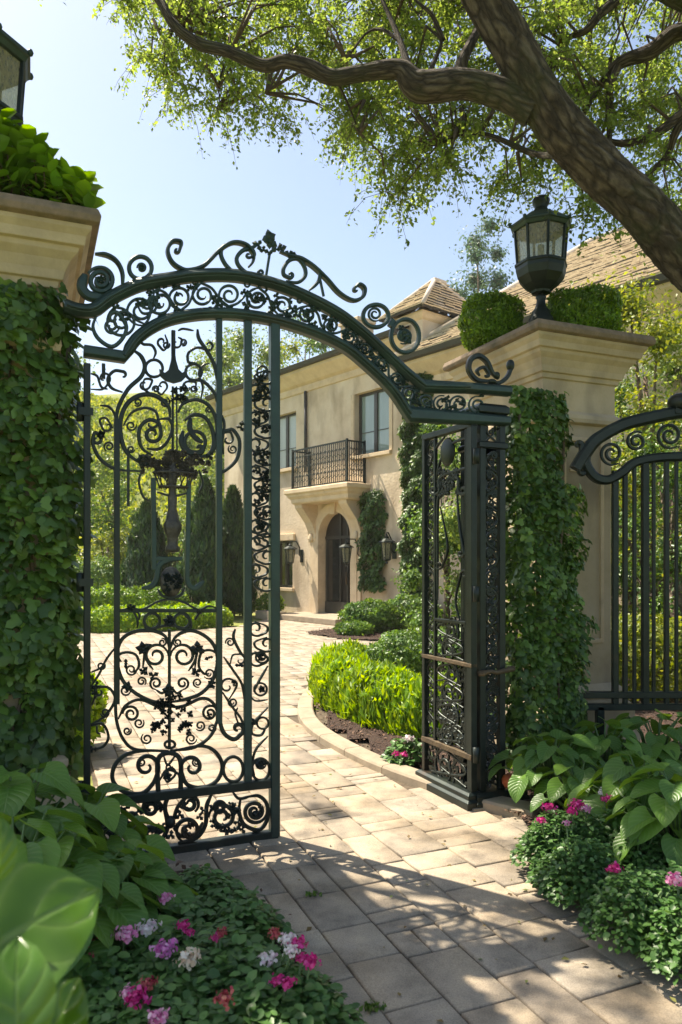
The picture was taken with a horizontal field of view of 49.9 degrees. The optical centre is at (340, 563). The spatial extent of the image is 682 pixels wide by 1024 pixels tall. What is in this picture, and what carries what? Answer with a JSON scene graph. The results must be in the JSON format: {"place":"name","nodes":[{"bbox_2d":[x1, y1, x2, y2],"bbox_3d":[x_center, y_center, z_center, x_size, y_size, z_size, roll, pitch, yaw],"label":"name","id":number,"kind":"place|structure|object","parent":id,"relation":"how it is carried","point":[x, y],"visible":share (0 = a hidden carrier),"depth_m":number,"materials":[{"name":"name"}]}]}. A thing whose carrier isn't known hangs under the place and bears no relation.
{"place":"outdoors","nodes":[
{"label":"outdoors","id":0,"kind":"place"},
{"bbox_2d":[167,863,296,963],"bbox_3d":[-1.994,1.566,3.143,4.012,0.076,4.286,0,0,0],"label":"garden bed","id":1,"kind":"object","parent":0,"point":[181,871],"visible":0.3,"depth_m":3.05,"materials":[{"name":"plant"}]},
{"bbox_2d":[1,772,55,817],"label":"hosta plant","id":2,"kind":"object","parent":1,"relation":"on","point":[31,802],"visible":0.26,"depth_m":3.01,"materials":[{"name":"green plant"}]},
{"bbox_2d":[0,817,100,1023],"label":"leaf plant","id":3,"kind":"object","parent":1,"relation":"on","point":[48,914],"visible":1,"depth_m":0.98,"materials":[{"name":"green plant"}]},
{"bbox_2d":[0,805,117,916],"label":"hosta plant","id":4,"kind":"object","parent":1,"relation":"on","point":[46,850],"visible":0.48,"depth_m":2.57,"materials":[{"name":"green plant"}]},
{"bbox_2d":[0,761,144,876],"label":"hosta plant","id":5,"kind":"object","parent":1,"relation":"on","point":[54,778],"visible":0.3,"depth_m":2.99,"materials":[{"name":"green plant"}]},
{"bbox_2d":[61,950,133,1004],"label":"flowering plant","id":6,"kind":"object","parent":1,"relation":"on","point":[87,975],"visible":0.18,"depth_m":2.39,"materials":[{"name":"green plant"}]},
{"bbox_2d":[21,782,174,884],"bbox_3d":[-1.153,1.298,3.274,0.814,0.575,0.766,0,0,-37],"label":"hosta plant","id":7,"kind":"object","parent":1,"relation":"on","point":[109,813],"visible":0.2,"depth_m":3.25,"materials":[{"name":"green plant"}]},
{"bbox_2d":[87,989,120,1023],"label":"flowering plant","id":8,"kind":"object","parent":1,"relation":"on","point":[95,1012],"visible":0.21,"depth_m":2.23,"materials":[{"name":"green plant"}]},
{"bbox_2d":[34,830,183,989],"bbox_3d":[-1.071,1.283,2.690,0.806,0.606,0.856,0,0,-37],"label":"hosta plant","id":9,"kind":"object","parent":1,"relation":"on","point":[132,910],"visible":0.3,"depth_m":2.63,"materials":[{"name":"green plant"}]},
{"bbox_2d":[68,924,154,997],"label":"flowering plant","id":10,"kind":"object","parent":1,"relation":"on","point":[125,934],"visible":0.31,"depth_m":2.45,"materials":[{"name":"green plant"}]},
{"bbox_2d":[91,839,201,940],"bbox_3d":[-0.867,1.353,2.919,0.670,0.465,0.662,0,0,25],"label":"hosta plant","id":11,"kind":"object","parent":1,"relation":"on","point":[155,877],"visible":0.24,"depth_m":2.88,"materials":[{"name":"green plant"}]},
{"bbox_2d":[95,973,198,1023],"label":"flowering plant","id":12,"kind":"object","parent":1,"relation":"on","point":[137,996],"visible":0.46,"depth_m":2.23,"materials":[{"name":"green plant"}]},
{"bbox_2d":[110,918,185,985],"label":"flowering plant","id":13,"kind":"object","parent":1,"relation":"on","point":[147,928],"visible":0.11,"depth_m":2.57,"materials":[{"name":"green plant"}]},
{"bbox_2d":[99,993,198,1023],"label":"flowering plant","id":14,"kind":"object","parent":1,"relation":"on","point":[160,1015],"visible":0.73,"depth_m":2.15,"materials":[{"name":"green plant"}]},
{"bbox_2d":[115,935,218,986],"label":"flowering plant","id":15,"kind":"object","parent":1,"relation":"on","point":[157,951],"visible":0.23,"depth_m":2.44,"materials":[{"name":"green plant"}]},
{"bbox_2d":[122,918,213,975],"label":"flowering plant","id":16,"kind":"object","parent":1,"relation":"on","point":[181,925],"visible":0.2,"depth_m":2.62,"materials":[{"name":"green plant"}]},
{"bbox_2d":[144,892,228,933],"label":"flowering plant","id":17,"kind":"object","parent":1,"relation":"on","point":[187,910],"visible":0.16,"depth_m":2.82,"materials":[{"name":"green plant"}]},
{"bbox_2d":[145,943,241,1002],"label":"flowering plant","id":18,"kind":"object","parent":1,"relation":"on","point":[191,963],"visible":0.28,"depth_m":2.40,"materials":[{"name":"green plant"}]},
{"bbox_2d":[164,968,229,1010],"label":"flowering plant","id":19,"kind":"object","parent":1,"relation":"on","point":[195,980],"visible":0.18,"depth_m":2.34,"materials":[{"name":"green plant"}]},
{"bbox_2d":[178,863,245,900],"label":"flowering plant","id":20,"kind":"object","parent":1,"relation":"on","point":[206,875],"visible":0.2,"depth_m":3.18,"materials":[{"name":"green plant"}]},
{"bbox_2d":[179,921,281,966],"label":"flowering plant","id":21,"kind":"object","parent":1,"relation":"on","point":[218,935],"visible":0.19,"depth_m":2.59,"materials":[{"name":"green plant"}]},
{"bbox_2d":[181,986,282,1023],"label":"flowering plant","id":22,"kind":"object","parent":1,"relation":"on","point":[219,1010],"visible":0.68,"depth_m":2.16,"materials":[{"name":"green plant"}]},
{"bbox_2d":[192,877,272,925],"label":"flowering plant","id":23,"kind":"object","parent":1,"relation":"on","point":[223,891],"visible":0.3,"depth_m":3.04,"materials":[{"name":"green plant"}]},
{"bbox_2d":[205,950,277,997],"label":"flowering plant","id":24,"kind":"object","parent":1,"relation":"on","point":[235,972],"visible":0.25,"depth_m":2.41,"materials":[{"name":"green plant"}]},
{"bbox_2d":[203,898,304,963],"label":"flowering plant","id":25,"kind":"object","parent":1,"relation":"on","point":[258,920],"visible":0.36,"depth_m":2.84,"materials":[{"name":"green plant"}]},
{"bbox_2d":[225,970,297,1023],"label":"flowering plant","id":26,"kind":"object","parent":1,"relation":"on","point":[250,994],"visible":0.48,"depth_m":2.27,"materials":[{"name":"green plant"}]},
{"bbox_2d":[236,927,308,981],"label":"flowering plant","id":27,"kind":"object","parent":1,"relation":"on","point":[292,945],"visible":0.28,"depth_m":2.43,"materials":[{"name":"green plant"}]},
{"bbox_2d":[237,995,345,1023],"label":"flowering plant","id":28,"kind":"object","parent":1,"relation":"on","point":[290,1012],"visible":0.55,"depth_m":2.21,"materials":[{"name":"green plant"}]},
{"bbox_2d":[257,952,336,1022],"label":"flowering plant","id":29,"kind":"object","parent":1,"relation":"on","point":[309,961],"visible":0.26,"depth_m":2.36,"materials":[{"name":"green plant"}]},
{"bbox_2d":[258,967,369,1023],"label":"flowering plant","id":30,"kind":"object","parent":1,"relation":"on","point":[338,1008],"visible":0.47,"depth_m":2.32,"materials":[{"name":"green plant"}]},
{"bbox_2d":[50,391,544,807],"bbox_3d":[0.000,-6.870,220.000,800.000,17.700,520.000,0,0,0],"label":"ground","id":31,"kind":"structure","parent":0,"point":[237,620],"depth_m":45.90,"materials":[{"name":"green plant"}]},
{"bbox_2d":[0,192,100,827],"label":"stone pillar","id":32,"kind":"structure","parent":31,"relation":"on","point":[47,244],"depth_m":3.81,"materials":[{"name":"stone"}]},
{"bbox_2d":[0,23,33,125],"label":"pillar lantern","id":33,"kind":"object","parent":32,"relation":"on","point":[15,56],"visible":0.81,"depth_m":4.09,"materials":[{"name":"metal"}]},
{"bbox_2d":[0,277,97,780],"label":"climbing ivy","id":34,"kind":"object","parent":32,"relation":"attached to","point":[41,646],"visible":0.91,"depth_m":3.80,"materials":[{"name":"green plant"}]},
{"bbox_2d":[0,108,105,208],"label":"pillar planting","id":35,"kind":"object","parent":32,"relation":"on","point":[30,166],"visible":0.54,"depth_m":3.70,"materials":[{"name":"green plant"}]},
{"bbox_2d":[75,672,109,754],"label":"lime shrub","id":36,"kind":"object","parent":31,"relation":"on","point":[101,703],"visible":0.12,"depth_m":6.12,"materials":[{"name":"green plant"}]},
{"bbox_2d":[73,555,124,606],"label":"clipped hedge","id":37,"kind":"object","parent":31,"relation":"on","point":[103,571],"visible":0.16,"depth_m":23.68,"materials":[{"name":"green plant"}]},
{"bbox_2d":[50,336,148,566],"bbox_3d":[-10.910,-3.651,30.590,6.504,11.091,7.245,0,0,18],"label":"tree","id":38,"kind":"object","parent":31,"relation":"on","point":[108,471],"visible":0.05,"depth_m":30.15,"materials":[{"name":"green plant"}]},
{"bbox_2d":[76,520,131,587],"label":"tree","id":39,"kind":"object","parent":31,"relation":"on","point":[99,541],"visible":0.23,"depth_m":26.29,"materials":[{"name":"green plant"}]},
{"bbox_2d":[71,453,146,559],"bbox_3d":[-10.373,-1.758,32.709,4.304,6.389,4.358,0,0,-9],"label":"tree","id":40,"kind":"object","parent":31,"relation":"on","point":[123,497],"visible":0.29,"depth_m":32.65,"materials":[{"name":"green plant"}]},
{"bbox_2d":[51,582,191,620],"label":"clipped hedge","id":41,"kind":"object","parent":31,"relation":"on","point":[99,597],"visible":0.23,"depth_m":19.86,"materials":[{"name":"green plant"}]},
{"bbox_2d":[113,498,176,605],"bbox_3d":[-5.894,-0.223,22.519,2.237,3.646,2.153,0,0,0],"label":"cypress","id":42,"kind":"object","parent":31,"relation":"on","point":[136,568],"visible":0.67,"depth_m":22.06,"materials":[{"name":"green plant"}]},
{"bbox_2d":[70,389,230,611],"bbox_3d":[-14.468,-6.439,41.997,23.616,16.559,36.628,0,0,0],"label":"tree","id":43,"kind":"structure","parent":31,"relation":"on","point":[146,402],"depth_m":49.77,"materials":[{"name":"green plant"}]},
{"bbox_2d":[74,600,233,633],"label":"clipped hedge","id":44,"kind":"object","parent":31,"relation":"on","point":[101,616],"visible":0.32,"depth_m":17.30,"materials":[{"name":"green plant"}]},
{"bbox_2d":[165,459,223,564],"bbox_3d":[-6.587,-1.748,33.808,3.525,6.344,3.793,0,0,-2],"label":"tree","id":45,"kind":"object","parent":31,"relation":"on","point":[182,519],"visible":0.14,"depth_m":33.83,"materials":[{"name":"green plant"}]},
{"bbox_2d":[157,334,253,458],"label":"tree","id":46,"kind":"object","parent":31,"relation":"on","point":[229,382],"visible":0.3,"depth_m":47.02,"materials":[{"name":"green plant"}]},
{"bbox_2d":[174,474,242,615],"bbox_3d":[-3.898,-0.523,21.482,2.181,4.247,2.069,0,0,0],"label":"cypress","id":47,"kind":"object","parent":31,"relation":"on","point":[203,540],"visible":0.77,"depth_m":21.07,"materials":[{"name":"green plant"}]},
{"bbox_2d":[208,484,262,615],"bbox_3d":[-3.292,-0.420,22.205,1.870,4.040,1.968,0,0,0],"label":"cypress","id":48,"kind":"object","parent":31,"relation":"on","point":[232,513],"visible":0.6,"depth_m":21.91,"materials":[{"name":"green plant"}]},
{"bbox_2d":[179,321,291,502],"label":"tree","id":49,"kind":"object","parent":31,"relation":"on","point":[237,342],"visible":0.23,"depth_m":40.09,"materials":[{"name":"green plant"}]},
{"bbox_2d":[253,336,312,370],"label":"tree","id":50,"kind":"object","parent":31,"relation":"on","point":[294,348],"visible":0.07,"depth_m":43.84,"materials":[{"name":"green plant"}]},
{"bbox_2d":[253,307,333,370],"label":"tree","id":51,"kind":"object","parent":31,"relation":"on","point":[314,344],"visible":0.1,"depth_m":51.61,"materials":[{"name":"green plant"}]},
{"bbox_2d":[204,204,681,628],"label":"stone villa","id":52,"kind":"object","parent":31,"relation":"on","point":[341,420],"visible":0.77,"depth_m":20.01,"materials":[{"name":"beige paint"}]},
{"bbox_2d":[268,413,296,474],"bbox_3d":[-1.744,-3.720,22.767,0.310,1.800,1.580,0,0,-39],"label":"window","id":53,"kind":"structure","parent":52,"relation":"in","point":[287,422],"depth_m":22.79,"materials":[{"name":"glass"}]},
{"bbox_2d":[280,541,294,590],"bbox_3d":[-1.768,0.075,22.801,0.310,1.550,1.300,0,0,-39],"label":"window","id":54,"kind":"structure","parent":52,"relation":"in","point":[286,571],"depth_m":22.83,"materials":[{"name":"grey glass"}]},
{"bbox_2d":[325,513,349,613],"bbox_3d":[-0.003,-0.005,20.831,0.146,2.890,1.460,0,0,-39],"label":"door","id":55,"kind":"structure","parent":52,"relation":"in","point":[337,574],"depth_m":20.99,"materials":[{"name":"brown wood"}]},
{"bbox_2d":[350,389,391,460],"bbox_3d":[0.864,-3.720,19.552,0.310,1.800,1.580,0,0,-39],"label":"window","id":56,"kind":"structure","parent":52,"relation":"in","point":[374,405],"depth_m":19.60,"materials":[{"name":"grey glass"}]},
{"bbox_2d":[354,489,388,593],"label":"climbing ivy","id":57,"kind":"object","parent":52,"relation":"attached to","point":[368,525],"visible":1,"depth_m":19.10,"materials":[{"name":"green plant"}]},
{"bbox_2d":[395,371,433,625],"bbox_3d":[1.728,-1.554,17.979,0.619,6.440,1.165,0,0,-39],"label":"climbing ivy","id":58,"kind":"object","parent":52,"relation":"attached to","point":[410,469],"visible":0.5,"depth_m":17.92,"materials":[{"name":"green plant"}]},
{"bbox_2d":[446,211,514,314],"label":"tree","id":59,"kind":"object","parent":31,"relation":"on","point":[497,281],"visible":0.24,"depth_m":41.59,"materials":[{"name":"green plant"}]},
{"bbox_2d":[619,297,681,611],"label":"tree","id":60,"kind":"object","parent":31,"relation":"on","point":[672,372],"visible":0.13,"depth_m":12.81,"materials":[{"name":"green plant"}]},
{"bbox_2d":[0,0,681,397],"label":"sky","id":61,"kind":"structure","parent":0,"point":[157,190],"materials":[{"name":"blue"}]},
{"bbox_2d":[308,627,415,639],"bbox_3d":[1.105,1.573,17.968,3.931,0.070,6.006,0,0,0],"label":"garden bed","id":62,"kind":"object","parent":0,"point":[376,634],"visible":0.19,"depth_m":16.01,"materials":[{"name":"brown soil"}]},
{"bbox_2d":[332,619,374,635],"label":"round shrub","id":63,"kind":"object","parent":62,"relation":"on","point":[357,627],"visible":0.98,"depth_m":15.94,"materials":[{"name":"green plant"}]},
{"bbox_2d":[336,597,399,632],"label":"round shrub","id":64,"kind":"object","parent":62,"relation":"on","point":[380,615],"visible":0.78,"depth_m":16.59,"materials":[{"name":"green plant"}]},
{"bbox_2d":[385,593,443,629],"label":"round shrub","id":65,"kind":"object","parent":62,"relation":"on","point":[400,601],"visible":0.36,"depth_m":17.23,"materials":[{"name":"green plant"}]},
{"bbox_2d":[77,619,681,1023],"bbox_3d":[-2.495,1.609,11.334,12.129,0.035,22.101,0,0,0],"label":"driveway","id":66,"kind":"structure","parent":0,"point":[478,846],"depth_m":3.77,"materials":[{"name":"stone"}]},
{"bbox_2d":[298,687,542,817],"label":"kerb","id":67,"kind":"structure","parent":66,"relation":"on","point":[316,728],"depth_m":5.75,"materials":[{"name":"stone"}]},
{"bbox_2d":[509,824,562,871],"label":"flowering plant","id":68,"kind":"object","parent":66,"relation":"on","point":[522,841],"visible":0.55,"depth_m":3.72,"materials":[{"name":"green plant"}]},
{"bbox_2d":[517,802,580,870],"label":"flowering plant","id":69,"kind":"object","parent":66,"relation":"on","point":[548,811],"visible":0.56,"depth_m":3.73,"materials":[{"name":"green plant"}]},
{"bbox_2d":[443,318,655,755],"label":"stone pillar","id":70,"kind":"structure","parent":66,"relation":"on","point":[585,368],"depth_m":5.95,"materials":[{"name":"stone"}]},
{"bbox_2d":[456,289,526,350],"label":"clipped box shrub","id":71,"kind":"object","parent":70,"relation":"on","point":[479,324],"visible":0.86,"depth_m":6.21,"materials":[{"name":"green plant"}]},
{"bbox_2d":[508,194,571,322],"bbox_3d":[1.630,-2.445,5.980,0.495,1.090,0.495,0,0,-23],"label":"pillar lantern","id":72,"kind":"object","parent":70,"relation":"on","point":[540,276],"visible":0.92,"depth_m":5.89,"materials":[{"name":"metal"}]},
{"bbox_2d":[488,385,599,772],"bbox_3d":[1.357,0.137,5.590,0.946,2.859,0.913,0,0,-44],"label":"climbing ivy","id":73,"kind":"object","parent":70,"relation":"attached to","point":[540,502],"visible":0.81,"depth_m":5.30,"materials":[{"name":"green plant"}]},
{"bbox_2d":[546,282,626,330],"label":"clipped box shrub","id":74,"kind":"object","parent":70,"relation":"on","point":[605,311],"visible":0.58,"depth_m":5.98,"materials":[{"name":"green plant"}]},
{"bbox_2d":[525,848,600,901],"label":"flowering plant","id":75,"kind":"object","parent":66,"relation":"on","point":[530,878],"visible":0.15,"depth_m":3.50,"materials":[{"name":"green plant"}]},
{"bbox_2d":[532,819,611,913],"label":"flowering plant","id":76,"kind":"object","parent":66,"relation":"on","point":[576,865],"visible":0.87,"depth_m":3.34,"materials":[{"name":"green plant"}]},
{"bbox_2d":[548,798,614,859],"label":"flowering plant","id":77,"kind":"object","parent":66,"relation":"on","point":[579,816],"visible":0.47,"depth_m":3.77,"materials":[{"name":"green plant"}]},
{"bbox_2d":[566,838,621,900],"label":"flowering plant","id":78,"kind":"object","parent":66,"relation":"on","point":[606,852],"visible":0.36,"depth_m":3.41,"materials":[{"name":"green plant"}]},
{"bbox_2d":[576,861,674,960],"bbox_3d":[1.185,1.414,3.022,0.399,0.316,0.402,0,0,0],"label":"flowering plant","id":79,"kind":"object","parent":66,"relation":"on","point":[625,900],"visible":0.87,"depth_m":2.97,"materials":[{"name":"green plant"}]},
{"bbox_2d":[612,869,674,931],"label":"flowering plant","id":80,"kind":"object","parent":66,"relation":"on","point":[657,888],"visible":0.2,"depth_m":3.07,"materials":[{"name":"green plant"}]},
{"bbox_2d":[631,871,681,985],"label":"flowering plant","id":81,"kind":"object","parent":66,"relation":"on","point":[673,926],"visible":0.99,"depth_m":2.79,"materials":[{"name":"green plant"}]},
{"bbox_2d":[327,649,681,800],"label":"garden bed","id":82,"kind":"object","parent":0,"point":[373,737],"visible":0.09,"depth_m":6.81,"materials":[{"name":"brown soil"}]},
{"bbox_2d":[38,0,681,292],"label":"spreading oak tree","id":83,"kind":"object","parent":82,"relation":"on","point":[524,88],"visible":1,"depth_m":5.86,"materials":[{"name":"green plant"}]},
{"bbox_2d":[306,637,460,743],"bbox_3d":[0.413,1.272,8.089,1.464,0.672,4.160,0,0,-18],"label":"lime hedge","id":84,"kind":"object","parent":82,"relation":"on","point":[350,680],"visible":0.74,"depth_m":7.18,"materials":[{"name":"green plant"}]},
{"bbox_2d":[380,734,432,765],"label":"flowering plant","id":85,"kind":"object","parent":82,"relation":"on","point":[406,751],"visible":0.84,"depth_m":5.67,"materials":[{"name":"green plant"}]},
{"bbox_2d":[364,626,459,676],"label":"round shrub","id":86,"kind":"object","parent":82,"relation":"on","point":[406,646],"visible":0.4,"depth_m":9.22,"materials":[{"name":"green plant"}]},
{"bbox_2d":[390,408,460,636],"bbox_3d":[1.920,-0.484,13.478,1.928,4.773,2.002,0,0,-7],"label":"tree","id":87,"kind":"object","parent":82,"relation":"on","point":[410,580],"visible":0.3,"depth_m":13.44,"materials":[{"name":"green plant"}]},
{"bbox_2d":[420,399,468,600],"bbox_3d":[2.469,-0.479,12.543,2.355,4.764,1.979,0,0,-30],"label":"tree","id":88,"kind":"object","parent":82,"relation":"on","point":[451,522],"visible":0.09,"depth_m":12.33,"materials":[{"name":"green plant"}]},
{"bbox_2d":[455,403,529,807],"bbox_3d":[0.999,0.270,5.013,0.415,2.660,0.395,0,0,-23],"label":"gate post","id":89,"kind":"object","parent":82,"relation":"on","point":[488,486],"visible":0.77,"depth_m":4.88,"materials":[{"name":"metal"}]},
{"bbox_2d":[63,229,514,425],"bbox_3d":[-0.143,-1.418,4.383,2.841,1.056,0.098,0,0,-23],"label":"gate overthrow","id":90,"kind":"object","parent":89,"relation":"attached to","point":[102,296],"visible":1,"depth_m":4.27,"materials":[{"name":"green metal"}]},
{"bbox_2d":[76,319,279,853],"bbox_3d":[-0.879,0.099,4.081,1.118,3.024,0.142,0,0,-23],"label":"gate leaf","id":91,"kind":"object","parent":90,"relation":"attached to","point":[170,578],"visible":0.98,"depth_m":4.09,"materials":[{"name":"metal"}]},
{"bbox_2d":[415,424,479,810],"bbox_3d":[0.738,0.333,5.079,0.160,2.534,0.702,0,0,-26],"label":"gate leaf","id":92,"kind":"object","parent":89,"relation":"attached to","point":[462,794],"visible":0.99,"depth_m":5.03,"materials":[{"name":"metal"}]},
{"bbox_2d":[313,660,681,803],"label":"mulch chips","id":93,"kind":"object","parent":82,"relation":"on","point":[431,749],"visible":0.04,"depth_m":6.77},
{"bbox_2d":[540,716,664,780],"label":"hosta plant","id":94,"kind":"object","parent":82,"relation":"on","point":[604,745],"visible":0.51,"depth_m":4.84,"materials":[{"name":"green plant"}]},
{"bbox_2d":[569,393,681,734],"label":"iron fence","id":95,"kind":"object","parent":82,"relation":"on","point":[581,465],"visible":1,"depth_m":5.60,"materials":[{"name":"black metal"}]},
{"bbox_2d":[569,251,681,664],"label":"tree","id":96,"kind":"object","parent":82,"relation":"on","point":[668,335],"visible":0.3,"depth_m":10.56,"materials":[{"name":"green plant"}]},
{"bbox_2d":[605,709,681,781],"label":"hosta plant","id":97,"kind":"object","parent":82,"relation":"on","point":[656,744],"visible":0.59,"depth_m":5.07,"materials":[{"name":"green plant"}]},
{"bbox_2d":[613,421,681,676],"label":"tree","id":98,"kind":"object","parent":82,"relation":"on","point":[649,448],"visible":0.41,"depth_m":9.50,"materials":[{"name":"green plant"}]},
{"bbox_2d":[613,367,681,647],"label":"tree","id":99,"kind":"object","parent":82,"relation":"on","point":[620,400],"visible":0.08,"depth_m":12.70,"materials":[{"name":"green plant"}]},
{"bbox_2d":[619,612,681,702],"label":"lime shrub","id":100,"kind":"object","parent":82,"relation":"on","point":[659,651],"visible":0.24,"depth_m":8.10,"materials":[{"name":"green plant"}]},
{"bbox_2d":[522,801,669,871],"bbox_3d":[2.809,1.571,5.002,3.582,0.067,6.005,0,0,0],"label":"garden bed","id":101,"kind":"object","parent":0,"point":[526,819],"visible":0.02,"depth_m":4.56,"materials":[{"name":"plant"}]},
{"bbox_2d":[487,729,603,804],"bbox_3d":[1.356,1.345,4.782,0.812,0.481,0.798,0,0,0],"label":"hosta plant","id":102,"kind":"object","parent":101,"relation":"on","point":[522,759],"visible":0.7,"depth_m":4.68,"materials":[{"name":"green plant"}]},
{"bbox_2d":[525,754,618,814],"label":"hosta plant","id":103,"kind":"object","parent":101,"relation":"on","point":[555,788],"visible":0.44,"depth_m":4.39,"materials":[{"name":"green plant"}]},
{"bbox_2d":[564,750,681,848],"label":"hosta plant","id":104,"kind":"object","parent":101,"relation":"on","point":[613,770],"visible":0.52,"depth_m":4.03,"materials":[{"name":"green plant"}]},
{"bbox_2d":[607,826,669,872],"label":"flowering plant","id":105,"kind":"object","parent":101,"relation":"on","point":[638,852],"visible":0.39,"depth_m":3.56,"materials":[{"name":"green plant"}]},
{"bbox_2d":[601,762,681,873],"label":"hosta plant","id":106,"kind":"object","parent":101,"relation":"on","point":[641,824],"visible":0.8,"depth_m":3.61,"materials":[{"name":"green plant"}]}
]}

